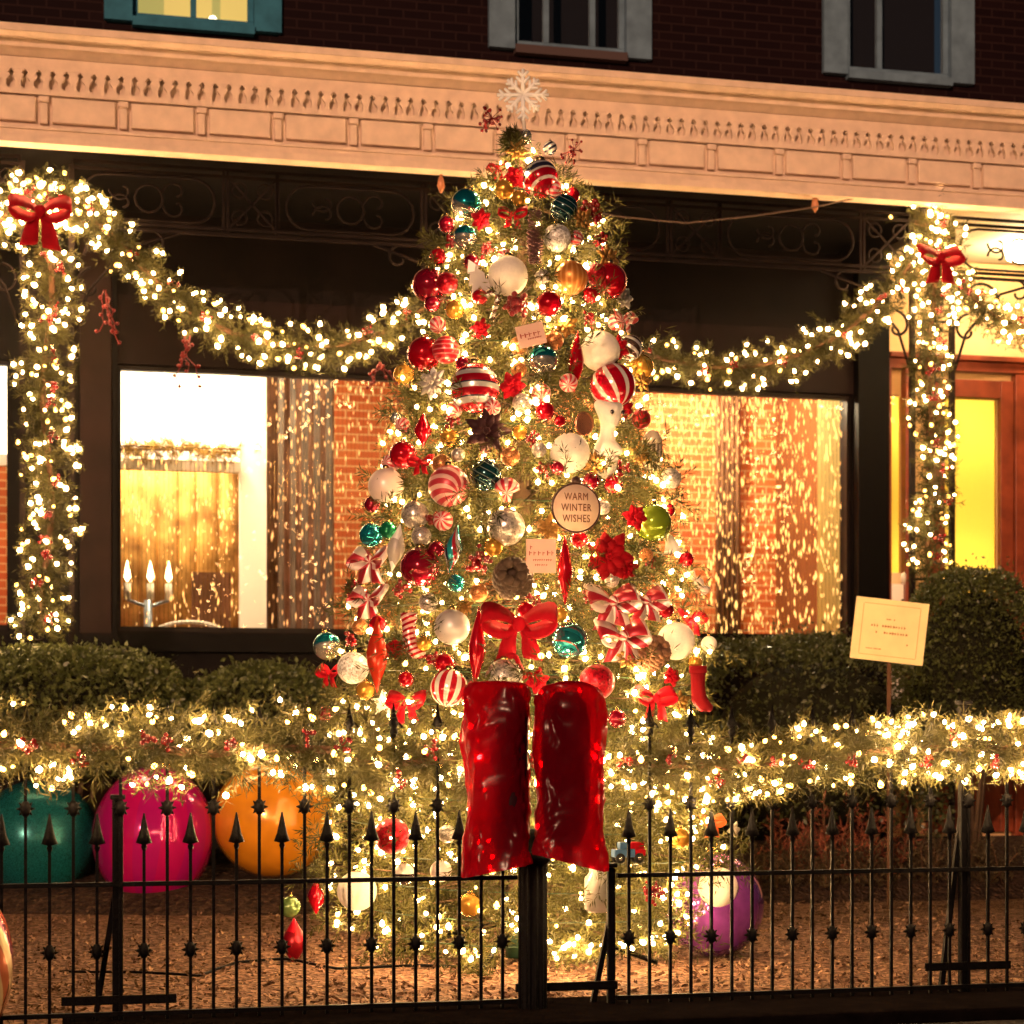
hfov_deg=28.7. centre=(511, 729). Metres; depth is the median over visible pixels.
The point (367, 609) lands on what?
ribbon bow
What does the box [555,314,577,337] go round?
flower ornament
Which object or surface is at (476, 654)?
drop ornament
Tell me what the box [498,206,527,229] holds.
ribbon bow
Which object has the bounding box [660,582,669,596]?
ball ornament
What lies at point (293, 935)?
drop ornament
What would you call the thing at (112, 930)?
fence post
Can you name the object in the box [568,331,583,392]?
drop ornament
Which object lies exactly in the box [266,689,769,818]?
garland
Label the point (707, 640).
ball ornament
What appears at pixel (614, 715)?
ball ornament
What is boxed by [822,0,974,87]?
window
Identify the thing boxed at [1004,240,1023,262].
porch lantern
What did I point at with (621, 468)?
berry sprig
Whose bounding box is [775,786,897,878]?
plant
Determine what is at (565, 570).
drop ornament
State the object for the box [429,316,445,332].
ball ornament
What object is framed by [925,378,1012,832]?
door
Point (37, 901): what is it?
planting bed ground
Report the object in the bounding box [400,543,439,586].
ball ornament
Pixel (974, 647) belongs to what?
round bush
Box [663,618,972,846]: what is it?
hedge bush
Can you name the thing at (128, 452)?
garland
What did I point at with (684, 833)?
ball ornament
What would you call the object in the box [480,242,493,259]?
berry sprig
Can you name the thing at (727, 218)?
cable
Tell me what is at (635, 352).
ball ornament
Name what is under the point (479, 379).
ball ornament
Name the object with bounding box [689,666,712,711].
stocking ornament
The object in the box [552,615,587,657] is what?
ball ornament
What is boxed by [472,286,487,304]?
ball ornament
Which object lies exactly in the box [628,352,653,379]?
ball ornament
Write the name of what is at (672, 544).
bell ornament
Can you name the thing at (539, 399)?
ball ornament
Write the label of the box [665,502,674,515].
ball ornament
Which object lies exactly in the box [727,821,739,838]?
flower ornament
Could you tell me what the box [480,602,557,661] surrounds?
ribbon bow
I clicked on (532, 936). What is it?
gate post
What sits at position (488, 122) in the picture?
berry spray
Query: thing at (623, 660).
leaf spray
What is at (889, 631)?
yard sign
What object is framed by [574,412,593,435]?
disc ornament
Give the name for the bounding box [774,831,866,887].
plant
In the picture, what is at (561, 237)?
ball ornament
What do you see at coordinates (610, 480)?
ball ornament
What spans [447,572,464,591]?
ball ornament
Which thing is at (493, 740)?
bagged floodlight
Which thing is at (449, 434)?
ball ornament
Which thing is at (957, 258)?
ribbon bow
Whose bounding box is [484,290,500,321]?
candy cane
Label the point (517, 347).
ball ornament
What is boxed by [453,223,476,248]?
ball ornament
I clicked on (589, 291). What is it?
ball ornament
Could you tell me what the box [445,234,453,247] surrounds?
berry sprig
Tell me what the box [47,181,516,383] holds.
garland
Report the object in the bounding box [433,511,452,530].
ball ornament
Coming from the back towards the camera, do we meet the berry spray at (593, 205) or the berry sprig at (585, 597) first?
the berry spray at (593, 205)
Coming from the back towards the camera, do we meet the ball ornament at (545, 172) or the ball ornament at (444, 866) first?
the ball ornament at (545, 172)
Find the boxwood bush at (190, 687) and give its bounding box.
[154,667,227,785]
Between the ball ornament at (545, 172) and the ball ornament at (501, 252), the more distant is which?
the ball ornament at (545, 172)
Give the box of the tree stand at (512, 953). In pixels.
[391,918,657,975]
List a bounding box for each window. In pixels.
[0,360,7,629]
[104,0,281,36]
[118,365,849,638]
[488,0,651,63]
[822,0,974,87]
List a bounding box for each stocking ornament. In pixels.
[400,612,425,658]
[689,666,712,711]
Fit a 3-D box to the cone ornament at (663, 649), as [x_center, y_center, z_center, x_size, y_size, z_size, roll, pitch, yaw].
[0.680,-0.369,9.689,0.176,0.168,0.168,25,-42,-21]
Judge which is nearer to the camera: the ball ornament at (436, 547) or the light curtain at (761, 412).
the ball ornament at (436, 547)
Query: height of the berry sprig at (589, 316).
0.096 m
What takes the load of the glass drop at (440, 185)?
hanging from the brick house
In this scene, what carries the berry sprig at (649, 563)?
attached to the christmas tree
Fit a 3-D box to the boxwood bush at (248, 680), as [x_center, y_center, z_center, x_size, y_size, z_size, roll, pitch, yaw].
[-1.810,0.329,14.530,1.317,1.748,1.058,0,0,-13]
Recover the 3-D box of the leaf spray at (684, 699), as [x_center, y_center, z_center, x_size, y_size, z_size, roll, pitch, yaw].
[0.810,-0.134,9.743,0.124,0.123,0.031,11,-5,-27]
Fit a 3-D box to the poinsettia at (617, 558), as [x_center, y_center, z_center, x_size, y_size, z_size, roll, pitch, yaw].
[0.475,-0.835,9.619,0.238,0.234,0.061,0,0,-16]
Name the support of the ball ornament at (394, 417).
hanging from the christmas tree
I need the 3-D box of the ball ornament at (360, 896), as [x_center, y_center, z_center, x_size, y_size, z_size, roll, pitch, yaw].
[-0.759,0.770,9.788,0.196,0.231,0.196,0,0,29]
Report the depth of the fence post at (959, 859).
8.79 m
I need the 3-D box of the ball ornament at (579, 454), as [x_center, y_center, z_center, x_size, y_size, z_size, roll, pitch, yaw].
[0.282,-1.365,9.730,0.195,0.230,0.195,0,0,-10]
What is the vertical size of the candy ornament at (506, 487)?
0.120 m
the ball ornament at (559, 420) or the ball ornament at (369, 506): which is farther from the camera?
the ball ornament at (369, 506)
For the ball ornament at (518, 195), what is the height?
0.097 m
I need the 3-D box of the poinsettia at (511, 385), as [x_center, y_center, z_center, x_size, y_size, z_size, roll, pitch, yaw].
[0.002,-1.683,9.767,0.134,0.133,0.034,0,0,2]
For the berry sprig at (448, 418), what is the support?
attached to the christmas tree
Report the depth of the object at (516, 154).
10.26 m
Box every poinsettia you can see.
[465,409,511,454]
[499,372,525,398]
[587,532,633,580]
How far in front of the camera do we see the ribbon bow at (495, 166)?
10.25 m
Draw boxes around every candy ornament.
[494,477,519,501]
[690,570,709,595]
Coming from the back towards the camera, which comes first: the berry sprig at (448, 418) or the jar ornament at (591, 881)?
the berry sprig at (448, 418)
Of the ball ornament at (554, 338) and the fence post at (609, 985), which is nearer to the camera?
the fence post at (609, 985)
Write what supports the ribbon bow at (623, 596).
attached to the christmas tree
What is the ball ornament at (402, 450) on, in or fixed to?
hanging from the christmas tree
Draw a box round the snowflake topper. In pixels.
[497,68,548,144]
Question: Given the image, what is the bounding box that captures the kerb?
[62,987,1023,1023]
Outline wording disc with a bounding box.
[551,477,600,532]
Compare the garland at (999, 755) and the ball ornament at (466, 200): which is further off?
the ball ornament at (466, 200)
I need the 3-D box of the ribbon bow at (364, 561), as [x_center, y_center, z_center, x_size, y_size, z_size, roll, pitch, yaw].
[-0.711,-0.825,9.974,0.235,0.200,0.087,0,0,34]
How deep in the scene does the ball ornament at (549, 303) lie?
9.86 m
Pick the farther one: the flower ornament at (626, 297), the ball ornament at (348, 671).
the flower ornament at (626, 297)
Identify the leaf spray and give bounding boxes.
[456,595,473,613]
[573,208,593,231]
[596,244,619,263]
[616,651,642,669]
[636,372,651,391]
[669,690,690,712]
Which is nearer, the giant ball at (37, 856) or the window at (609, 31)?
the giant ball at (37, 856)
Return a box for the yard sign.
[850,596,929,907]
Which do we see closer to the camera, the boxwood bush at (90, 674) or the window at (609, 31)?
the boxwood bush at (90, 674)
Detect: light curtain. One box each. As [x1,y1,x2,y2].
[121,445,238,626]
[266,378,511,628]
[534,390,841,634]
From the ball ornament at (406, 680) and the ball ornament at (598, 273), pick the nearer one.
the ball ornament at (406, 680)
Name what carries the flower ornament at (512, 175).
attached to the christmas tree
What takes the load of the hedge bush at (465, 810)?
on the planting bed ground at (37, 901)
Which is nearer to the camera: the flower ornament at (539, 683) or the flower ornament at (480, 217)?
the flower ornament at (539, 683)
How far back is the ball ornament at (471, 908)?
9.41 m
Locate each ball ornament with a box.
[279,892,300,917]
[313,628,340,659]
[318,705,333,721]
[337,646,368,683]
[337,864,376,910]
[345,578,361,594]
[352,616,367,634]
[356,677,374,699]
[359,521,382,546]
[364,495,379,511]
[368,465,403,503]
[369,613,386,631]
[375,812,409,853]
[379,518,396,538]
[381,455,397,470]
[389,436,416,468]
[390,410,401,423]
[393,360,413,384]
[395,416,409,432]
[395,859,413,884]
[398,668,413,686]
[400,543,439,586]
[401,496,428,528]
[407,331,438,370]
[411,523,430,545]
[412,263,442,300]
[416,633,431,650]
[419,590,437,611]
[424,293,439,311]
[428,457,469,506]
[428,540,443,557]
[429,245,446,264]
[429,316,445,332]
[430,664,466,706]
[430,856,451,881]
[432,331,459,363]
[432,452,451,470]
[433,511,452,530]
[434,602,469,644]
[434,649,454,671]
[436,268,457,293]
[438,213,454,233]
[439,823,453,842]
[440,425,457,446]
[445,297,463,319]
[445,402,461,417]
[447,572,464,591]
[450,354,499,412]
[451,184,480,218]
[451,446,464,461]
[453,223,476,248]
[456,354,469,368]
[461,891,478,916]
[464,251,479,268]
[469,580,487,601]
[470,453,501,490]
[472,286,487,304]
[484,538,502,556]
[485,399,500,414]
[485,656,522,682]
[487,501,524,545]
[488,249,527,295]
[494,177,513,199]
[496,249,508,258]
[500,443,519,465]
[509,336,527,354]
[511,188,526,206]
[511,360,526,376]
[512,391,531,412]
[512,422,526,439]
[517,598,533,616]
[523,153,558,198]
[528,343,557,374]
[531,379,550,402]
[532,439,546,456]
[535,267,549,284]
[535,399,554,420]
[536,286,561,316]
[543,139,556,154]
[543,219,570,251]
[546,327,562,349]
[549,181,564,197]
[550,189,577,221]
[550,426,589,472]
[551,461,564,474]
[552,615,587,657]
[554,255,587,294]
[554,413,565,426]
[557,604,567,621]
[559,373,577,391]
[566,184,579,201]
[570,230,582,245]
[570,532,587,547]
[579,657,614,697]
[581,324,619,370]
[582,283,598,303]
[582,469,599,488]
[586,259,606,284]
[590,360,635,404]
[593,258,626,298]
[600,497,609,514]
[604,473,622,493]
[604,574,618,587]
[608,314,624,330]
[608,706,625,727]
[621,330,642,360]
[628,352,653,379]
[631,407,650,428]
[635,497,671,541]
[639,545,652,561]
[658,604,673,617]
[658,615,694,659]
[660,464,680,488]
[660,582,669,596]
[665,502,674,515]
[672,823,688,848]
[679,550,693,566]
[688,654,701,665]
[698,860,737,906]
[701,633,716,651]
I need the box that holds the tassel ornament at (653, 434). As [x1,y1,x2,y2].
[642,430,662,470]
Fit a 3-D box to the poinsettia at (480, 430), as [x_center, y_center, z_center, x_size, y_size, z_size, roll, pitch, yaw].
[-0.115,-1.447,9.709,0.229,0.228,0.054,0,0,8]
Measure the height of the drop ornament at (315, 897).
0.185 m
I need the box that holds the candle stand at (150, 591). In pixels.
[124,560,171,626]
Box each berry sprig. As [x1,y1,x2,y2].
[344,631,356,646]
[392,579,411,598]
[423,651,437,664]
[425,511,437,524]
[444,414,459,428]
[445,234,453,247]
[471,326,482,339]
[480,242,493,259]
[525,430,539,447]
[525,593,540,605]
[535,461,554,479]
[582,590,593,610]
[583,310,594,329]
[592,231,607,249]
[617,460,630,476]
[645,553,655,568]
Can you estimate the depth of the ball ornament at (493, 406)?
9.75 m
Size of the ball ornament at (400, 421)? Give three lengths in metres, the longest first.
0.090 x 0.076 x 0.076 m
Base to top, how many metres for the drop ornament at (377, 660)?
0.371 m
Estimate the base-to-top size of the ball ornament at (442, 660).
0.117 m
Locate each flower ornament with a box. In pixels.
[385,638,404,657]
[417,367,445,399]
[470,317,490,337]
[471,208,490,231]
[503,166,522,187]
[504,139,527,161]
[525,667,549,693]
[535,512,559,538]
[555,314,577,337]
[584,451,605,473]
[616,288,632,308]
[616,335,628,359]
[622,402,632,418]
[622,505,646,530]
[623,561,639,579]
[630,441,650,465]
[664,667,679,686]
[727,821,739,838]
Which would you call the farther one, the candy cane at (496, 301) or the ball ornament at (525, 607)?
the candy cane at (496, 301)
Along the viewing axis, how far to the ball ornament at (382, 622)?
9.80 m
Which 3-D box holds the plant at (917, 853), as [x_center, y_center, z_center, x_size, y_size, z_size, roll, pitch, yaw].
[3.035,0.885,14.402,0.869,0.466,0.509,0,0,-39]
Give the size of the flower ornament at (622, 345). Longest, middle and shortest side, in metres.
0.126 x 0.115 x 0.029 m
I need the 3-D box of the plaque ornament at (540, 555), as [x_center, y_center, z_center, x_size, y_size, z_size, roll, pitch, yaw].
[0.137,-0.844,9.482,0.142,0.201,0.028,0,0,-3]
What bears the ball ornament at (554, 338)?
hanging from the christmas tree
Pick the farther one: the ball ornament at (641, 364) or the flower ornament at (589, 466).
the ball ornament at (641, 364)
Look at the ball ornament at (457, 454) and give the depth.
9.73 m
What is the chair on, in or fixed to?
on the brick house
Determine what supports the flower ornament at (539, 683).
attached to the christmas tree
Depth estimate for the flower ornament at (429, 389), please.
9.93 m
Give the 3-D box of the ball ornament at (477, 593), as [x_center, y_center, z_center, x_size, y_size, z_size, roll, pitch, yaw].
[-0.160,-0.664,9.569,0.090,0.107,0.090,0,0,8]
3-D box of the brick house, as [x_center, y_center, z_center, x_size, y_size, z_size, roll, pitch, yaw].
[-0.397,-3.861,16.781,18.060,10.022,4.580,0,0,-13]
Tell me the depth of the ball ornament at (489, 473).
9.63 m
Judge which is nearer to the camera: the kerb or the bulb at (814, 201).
the kerb
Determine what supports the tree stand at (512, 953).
on the gravel bed
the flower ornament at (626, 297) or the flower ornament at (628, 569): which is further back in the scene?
the flower ornament at (626, 297)
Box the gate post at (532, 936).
[518,829,550,1008]
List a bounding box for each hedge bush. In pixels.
[339,767,681,831]
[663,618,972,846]
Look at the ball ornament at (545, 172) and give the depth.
10.11 m
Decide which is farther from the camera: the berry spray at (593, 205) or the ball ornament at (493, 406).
the berry spray at (593, 205)
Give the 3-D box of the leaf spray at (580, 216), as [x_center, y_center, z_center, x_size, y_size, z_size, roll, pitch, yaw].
[0.361,-2.583,10.107,0.121,0.136,0.032,41,-17,-20]
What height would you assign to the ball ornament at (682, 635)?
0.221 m
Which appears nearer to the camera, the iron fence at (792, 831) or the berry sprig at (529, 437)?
the iron fence at (792, 831)
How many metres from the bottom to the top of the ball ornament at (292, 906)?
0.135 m
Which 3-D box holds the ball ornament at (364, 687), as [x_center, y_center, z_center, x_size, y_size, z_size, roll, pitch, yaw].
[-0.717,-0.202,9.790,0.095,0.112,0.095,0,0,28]
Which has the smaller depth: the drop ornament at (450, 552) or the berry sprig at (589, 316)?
the drop ornament at (450, 552)
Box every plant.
[734,835,817,888]
[745,805,849,877]
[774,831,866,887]
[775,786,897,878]
[819,833,908,886]
[834,802,927,877]
[882,822,971,883]
[971,827,1023,883]
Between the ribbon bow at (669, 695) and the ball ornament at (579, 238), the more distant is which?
the ball ornament at (579, 238)
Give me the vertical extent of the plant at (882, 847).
0.593 m
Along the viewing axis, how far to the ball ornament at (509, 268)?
9.86 m
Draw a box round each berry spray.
[465,543,492,573]
[478,106,502,132]
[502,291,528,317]
[560,139,582,163]
[577,198,602,224]
[643,881,665,905]
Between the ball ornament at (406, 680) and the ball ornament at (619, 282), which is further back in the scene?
the ball ornament at (619, 282)
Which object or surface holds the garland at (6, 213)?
attached to the brick house
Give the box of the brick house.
[0,0,1023,847]
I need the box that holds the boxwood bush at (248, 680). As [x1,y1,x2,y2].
[182,655,345,781]
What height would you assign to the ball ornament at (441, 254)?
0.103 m
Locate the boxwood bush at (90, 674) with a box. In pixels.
[0,635,200,810]
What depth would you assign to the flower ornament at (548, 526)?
9.58 m
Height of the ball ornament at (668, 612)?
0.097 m
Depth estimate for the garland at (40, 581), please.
14.02 m
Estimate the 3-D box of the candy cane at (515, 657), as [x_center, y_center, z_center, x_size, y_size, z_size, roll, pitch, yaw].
[0.008,-0.298,9.457,0.081,0.145,0.024,-23,0,0]
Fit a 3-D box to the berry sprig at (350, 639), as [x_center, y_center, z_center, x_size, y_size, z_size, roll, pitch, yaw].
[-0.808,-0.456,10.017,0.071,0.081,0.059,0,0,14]
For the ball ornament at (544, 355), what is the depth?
9.78 m
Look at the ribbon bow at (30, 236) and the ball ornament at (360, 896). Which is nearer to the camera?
the ball ornament at (360, 896)
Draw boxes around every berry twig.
[95,290,120,343]
[173,335,201,387]
[366,361,400,401]
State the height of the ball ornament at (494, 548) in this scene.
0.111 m
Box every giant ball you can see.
[0,770,94,883]
[0,910,13,1016]
[92,758,211,892]
[215,753,334,877]
[665,842,763,956]
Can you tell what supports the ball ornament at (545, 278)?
hanging from the christmas tree
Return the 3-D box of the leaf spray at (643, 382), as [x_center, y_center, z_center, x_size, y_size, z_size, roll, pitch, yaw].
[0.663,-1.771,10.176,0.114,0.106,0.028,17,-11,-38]
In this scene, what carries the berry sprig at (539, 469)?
attached to the christmas tree
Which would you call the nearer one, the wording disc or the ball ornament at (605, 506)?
the wording disc
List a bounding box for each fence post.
[61,794,176,1019]
[515,862,617,1002]
[925,700,1010,991]
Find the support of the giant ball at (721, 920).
on the gravel bed
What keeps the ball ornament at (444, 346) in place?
hanging from the christmas tree
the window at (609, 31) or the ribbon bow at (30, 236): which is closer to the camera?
the ribbon bow at (30, 236)
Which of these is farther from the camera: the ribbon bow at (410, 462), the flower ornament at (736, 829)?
the flower ornament at (736, 829)
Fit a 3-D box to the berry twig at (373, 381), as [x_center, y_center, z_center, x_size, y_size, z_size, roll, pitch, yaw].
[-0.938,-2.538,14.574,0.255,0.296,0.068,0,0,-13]
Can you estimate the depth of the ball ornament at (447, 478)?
9.66 m
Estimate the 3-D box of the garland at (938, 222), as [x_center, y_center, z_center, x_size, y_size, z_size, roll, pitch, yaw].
[3.284,-3.948,15.648,0.721,0.472,0.418,0,0,-13]
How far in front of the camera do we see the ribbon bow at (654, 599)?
9.72 m
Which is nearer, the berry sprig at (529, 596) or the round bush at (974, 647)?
the berry sprig at (529, 596)
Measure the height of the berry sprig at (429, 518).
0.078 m
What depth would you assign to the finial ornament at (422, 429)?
9.88 m
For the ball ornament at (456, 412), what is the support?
hanging from the christmas tree
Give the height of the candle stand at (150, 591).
1.328 m
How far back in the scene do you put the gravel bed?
10.37 m
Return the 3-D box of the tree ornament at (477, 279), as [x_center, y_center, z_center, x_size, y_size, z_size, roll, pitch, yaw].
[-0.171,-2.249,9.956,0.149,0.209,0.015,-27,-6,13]
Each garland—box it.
[0,161,86,258]
[0,683,395,811]
[3,206,94,645]
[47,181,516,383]
[121,431,261,467]
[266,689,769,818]
[491,231,941,401]
[659,697,1023,815]
[885,205,971,252]
[894,187,964,587]
[908,232,1023,354]
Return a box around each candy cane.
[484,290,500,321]
[505,653,526,678]
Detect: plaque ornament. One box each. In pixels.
[515,317,546,348]
[526,531,555,572]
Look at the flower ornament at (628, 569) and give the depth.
9.71 m
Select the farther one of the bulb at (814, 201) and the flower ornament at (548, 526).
the bulb at (814, 201)
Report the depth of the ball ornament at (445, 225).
10.20 m
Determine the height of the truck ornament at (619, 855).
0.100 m
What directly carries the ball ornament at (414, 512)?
hanging from the christmas tree
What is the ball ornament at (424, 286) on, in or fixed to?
hanging from the christmas tree
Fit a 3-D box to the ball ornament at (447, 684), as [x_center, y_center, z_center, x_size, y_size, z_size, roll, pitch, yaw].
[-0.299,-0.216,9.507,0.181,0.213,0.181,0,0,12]
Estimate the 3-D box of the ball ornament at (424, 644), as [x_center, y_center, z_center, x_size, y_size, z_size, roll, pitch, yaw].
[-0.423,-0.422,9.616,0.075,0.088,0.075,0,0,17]
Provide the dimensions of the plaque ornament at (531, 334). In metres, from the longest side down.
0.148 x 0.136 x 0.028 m
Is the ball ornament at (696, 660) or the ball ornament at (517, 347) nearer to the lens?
the ball ornament at (517, 347)
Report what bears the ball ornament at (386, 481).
hanging from the christmas tree
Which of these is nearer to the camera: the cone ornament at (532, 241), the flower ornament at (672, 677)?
the flower ornament at (672, 677)
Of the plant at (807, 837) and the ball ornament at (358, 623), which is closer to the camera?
the ball ornament at (358, 623)
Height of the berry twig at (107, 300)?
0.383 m
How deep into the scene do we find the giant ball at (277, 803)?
13.28 m
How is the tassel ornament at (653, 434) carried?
hanging from the christmas tree
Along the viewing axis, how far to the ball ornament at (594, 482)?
9.70 m
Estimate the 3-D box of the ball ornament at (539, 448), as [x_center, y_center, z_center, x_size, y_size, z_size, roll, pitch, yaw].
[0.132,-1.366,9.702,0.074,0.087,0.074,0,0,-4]
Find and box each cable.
[59,957,495,976]
[602,199,852,223]
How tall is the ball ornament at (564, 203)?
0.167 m
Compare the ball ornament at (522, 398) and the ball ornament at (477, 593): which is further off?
the ball ornament at (522, 398)
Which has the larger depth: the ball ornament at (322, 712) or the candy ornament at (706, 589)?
the candy ornament at (706, 589)
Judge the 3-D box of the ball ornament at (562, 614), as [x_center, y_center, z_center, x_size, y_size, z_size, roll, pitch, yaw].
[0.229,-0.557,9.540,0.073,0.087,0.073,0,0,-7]
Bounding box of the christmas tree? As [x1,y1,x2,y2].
[285,122,763,979]
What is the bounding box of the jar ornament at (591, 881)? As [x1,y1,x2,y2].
[584,868,606,912]
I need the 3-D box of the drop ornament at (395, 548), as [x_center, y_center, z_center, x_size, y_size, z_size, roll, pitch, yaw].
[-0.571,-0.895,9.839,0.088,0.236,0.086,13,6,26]
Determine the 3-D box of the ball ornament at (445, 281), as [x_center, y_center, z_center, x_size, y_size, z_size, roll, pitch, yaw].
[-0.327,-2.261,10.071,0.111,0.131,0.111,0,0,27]
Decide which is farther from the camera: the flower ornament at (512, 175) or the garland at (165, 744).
the flower ornament at (512, 175)
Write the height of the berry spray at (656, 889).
0.125 m
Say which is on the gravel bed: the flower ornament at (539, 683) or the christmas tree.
the christmas tree
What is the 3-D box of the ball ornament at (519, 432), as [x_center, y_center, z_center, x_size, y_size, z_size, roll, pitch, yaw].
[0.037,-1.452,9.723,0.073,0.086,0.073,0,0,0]
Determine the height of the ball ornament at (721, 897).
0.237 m
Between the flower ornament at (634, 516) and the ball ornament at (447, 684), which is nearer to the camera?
the ball ornament at (447, 684)
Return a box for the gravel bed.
[3,899,1023,1023]
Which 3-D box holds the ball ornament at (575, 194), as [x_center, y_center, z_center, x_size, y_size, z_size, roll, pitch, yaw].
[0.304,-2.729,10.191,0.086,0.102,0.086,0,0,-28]
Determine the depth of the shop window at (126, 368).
16.36 m
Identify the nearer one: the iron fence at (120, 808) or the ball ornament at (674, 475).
the iron fence at (120, 808)
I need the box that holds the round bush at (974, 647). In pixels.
[884,552,1023,861]
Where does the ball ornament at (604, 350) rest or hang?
hanging from the christmas tree
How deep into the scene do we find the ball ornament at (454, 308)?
9.96 m
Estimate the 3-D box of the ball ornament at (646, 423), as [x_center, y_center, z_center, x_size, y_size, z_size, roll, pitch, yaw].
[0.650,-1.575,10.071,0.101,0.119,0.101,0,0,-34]
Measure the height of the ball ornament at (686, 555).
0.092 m
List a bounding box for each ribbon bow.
[8,193,71,251]
[314,664,337,687]
[346,544,387,583]
[346,584,388,619]
[384,690,427,723]
[406,454,433,474]
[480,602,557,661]
[486,161,507,180]
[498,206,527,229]
[583,582,642,629]
[593,617,652,666]
[613,308,638,332]
[622,584,670,621]
[634,685,678,721]
[678,608,708,635]
[699,813,726,837]
[916,243,965,284]
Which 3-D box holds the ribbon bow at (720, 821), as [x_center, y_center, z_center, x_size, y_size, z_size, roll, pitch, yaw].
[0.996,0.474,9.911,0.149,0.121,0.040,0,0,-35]
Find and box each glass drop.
[437,174,444,192]
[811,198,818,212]
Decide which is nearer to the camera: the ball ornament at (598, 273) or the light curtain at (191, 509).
the ball ornament at (598, 273)
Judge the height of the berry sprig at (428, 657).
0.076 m
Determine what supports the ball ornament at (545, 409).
hanging from the christmas tree
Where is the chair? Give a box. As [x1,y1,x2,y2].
[160,620,219,626]
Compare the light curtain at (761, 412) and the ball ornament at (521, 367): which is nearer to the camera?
the ball ornament at (521, 367)
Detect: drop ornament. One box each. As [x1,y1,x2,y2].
[284,918,306,961]
[307,883,324,913]
[366,617,386,691]
[387,524,404,570]
[444,526,461,573]
[468,606,485,681]
[557,535,572,604]
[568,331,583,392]
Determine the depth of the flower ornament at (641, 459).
9.93 m
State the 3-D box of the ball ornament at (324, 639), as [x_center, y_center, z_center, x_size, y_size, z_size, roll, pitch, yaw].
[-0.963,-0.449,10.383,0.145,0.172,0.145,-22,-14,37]
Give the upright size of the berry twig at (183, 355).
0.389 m
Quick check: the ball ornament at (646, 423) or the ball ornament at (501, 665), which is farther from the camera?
the ball ornament at (646, 423)
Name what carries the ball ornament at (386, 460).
hanging from the christmas tree
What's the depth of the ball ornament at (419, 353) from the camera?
10.02 m
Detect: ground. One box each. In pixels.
[3,835,1023,915]
[907,1019,1023,1023]
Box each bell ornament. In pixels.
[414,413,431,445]
[664,534,682,553]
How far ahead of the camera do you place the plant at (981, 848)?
14.38 m
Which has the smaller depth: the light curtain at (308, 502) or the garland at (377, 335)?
the garland at (377, 335)
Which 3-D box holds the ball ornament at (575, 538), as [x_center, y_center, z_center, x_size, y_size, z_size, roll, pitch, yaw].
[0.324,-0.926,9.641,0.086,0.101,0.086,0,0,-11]
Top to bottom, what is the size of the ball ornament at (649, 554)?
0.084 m
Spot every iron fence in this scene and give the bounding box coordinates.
[0,702,517,1023]
[616,704,1023,1002]
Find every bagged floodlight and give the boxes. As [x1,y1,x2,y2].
[459,681,532,877]
[532,681,608,871]
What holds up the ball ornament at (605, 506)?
hanging from the christmas tree
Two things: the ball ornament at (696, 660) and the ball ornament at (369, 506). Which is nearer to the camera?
the ball ornament at (696, 660)
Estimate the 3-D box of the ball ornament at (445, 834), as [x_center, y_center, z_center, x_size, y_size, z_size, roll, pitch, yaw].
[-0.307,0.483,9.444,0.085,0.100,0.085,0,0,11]
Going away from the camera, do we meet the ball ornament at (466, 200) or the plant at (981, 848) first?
the ball ornament at (466, 200)
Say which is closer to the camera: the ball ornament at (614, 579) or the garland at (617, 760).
the garland at (617, 760)
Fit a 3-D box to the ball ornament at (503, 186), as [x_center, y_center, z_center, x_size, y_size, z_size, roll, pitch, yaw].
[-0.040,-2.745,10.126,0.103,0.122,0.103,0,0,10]
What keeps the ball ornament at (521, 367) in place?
hanging from the christmas tree
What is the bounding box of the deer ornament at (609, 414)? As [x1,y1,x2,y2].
[593,400,624,478]
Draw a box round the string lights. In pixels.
[310,142,724,961]
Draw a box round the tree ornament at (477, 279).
[467,259,491,299]
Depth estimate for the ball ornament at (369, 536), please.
10.00 m
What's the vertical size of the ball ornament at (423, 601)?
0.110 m
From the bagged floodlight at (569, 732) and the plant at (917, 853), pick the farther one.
the plant at (917, 853)
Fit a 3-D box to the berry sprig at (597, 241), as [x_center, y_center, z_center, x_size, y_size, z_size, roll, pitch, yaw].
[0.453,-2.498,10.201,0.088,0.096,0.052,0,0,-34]
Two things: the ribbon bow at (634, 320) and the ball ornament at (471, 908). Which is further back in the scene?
the ribbon bow at (634, 320)
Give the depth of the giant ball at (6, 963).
7.71 m
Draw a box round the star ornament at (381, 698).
[371,689,390,713]
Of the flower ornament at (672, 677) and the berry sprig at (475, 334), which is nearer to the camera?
the flower ornament at (672, 677)
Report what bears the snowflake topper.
on the christmas tree
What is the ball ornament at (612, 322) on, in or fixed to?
hanging from the christmas tree
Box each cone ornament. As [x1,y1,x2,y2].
[491,557,534,599]
[526,210,543,263]
[637,635,671,671]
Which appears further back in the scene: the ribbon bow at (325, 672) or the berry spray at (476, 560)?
the ribbon bow at (325, 672)
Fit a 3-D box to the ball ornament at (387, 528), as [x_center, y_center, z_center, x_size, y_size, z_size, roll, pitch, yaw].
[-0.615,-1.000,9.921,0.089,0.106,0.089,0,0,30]
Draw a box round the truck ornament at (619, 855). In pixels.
[611,842,645,863]
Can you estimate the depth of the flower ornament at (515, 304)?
9.86 m
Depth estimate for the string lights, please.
9.82 m
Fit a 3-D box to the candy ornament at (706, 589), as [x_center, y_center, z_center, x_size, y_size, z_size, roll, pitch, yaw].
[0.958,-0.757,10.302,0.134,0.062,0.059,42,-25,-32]

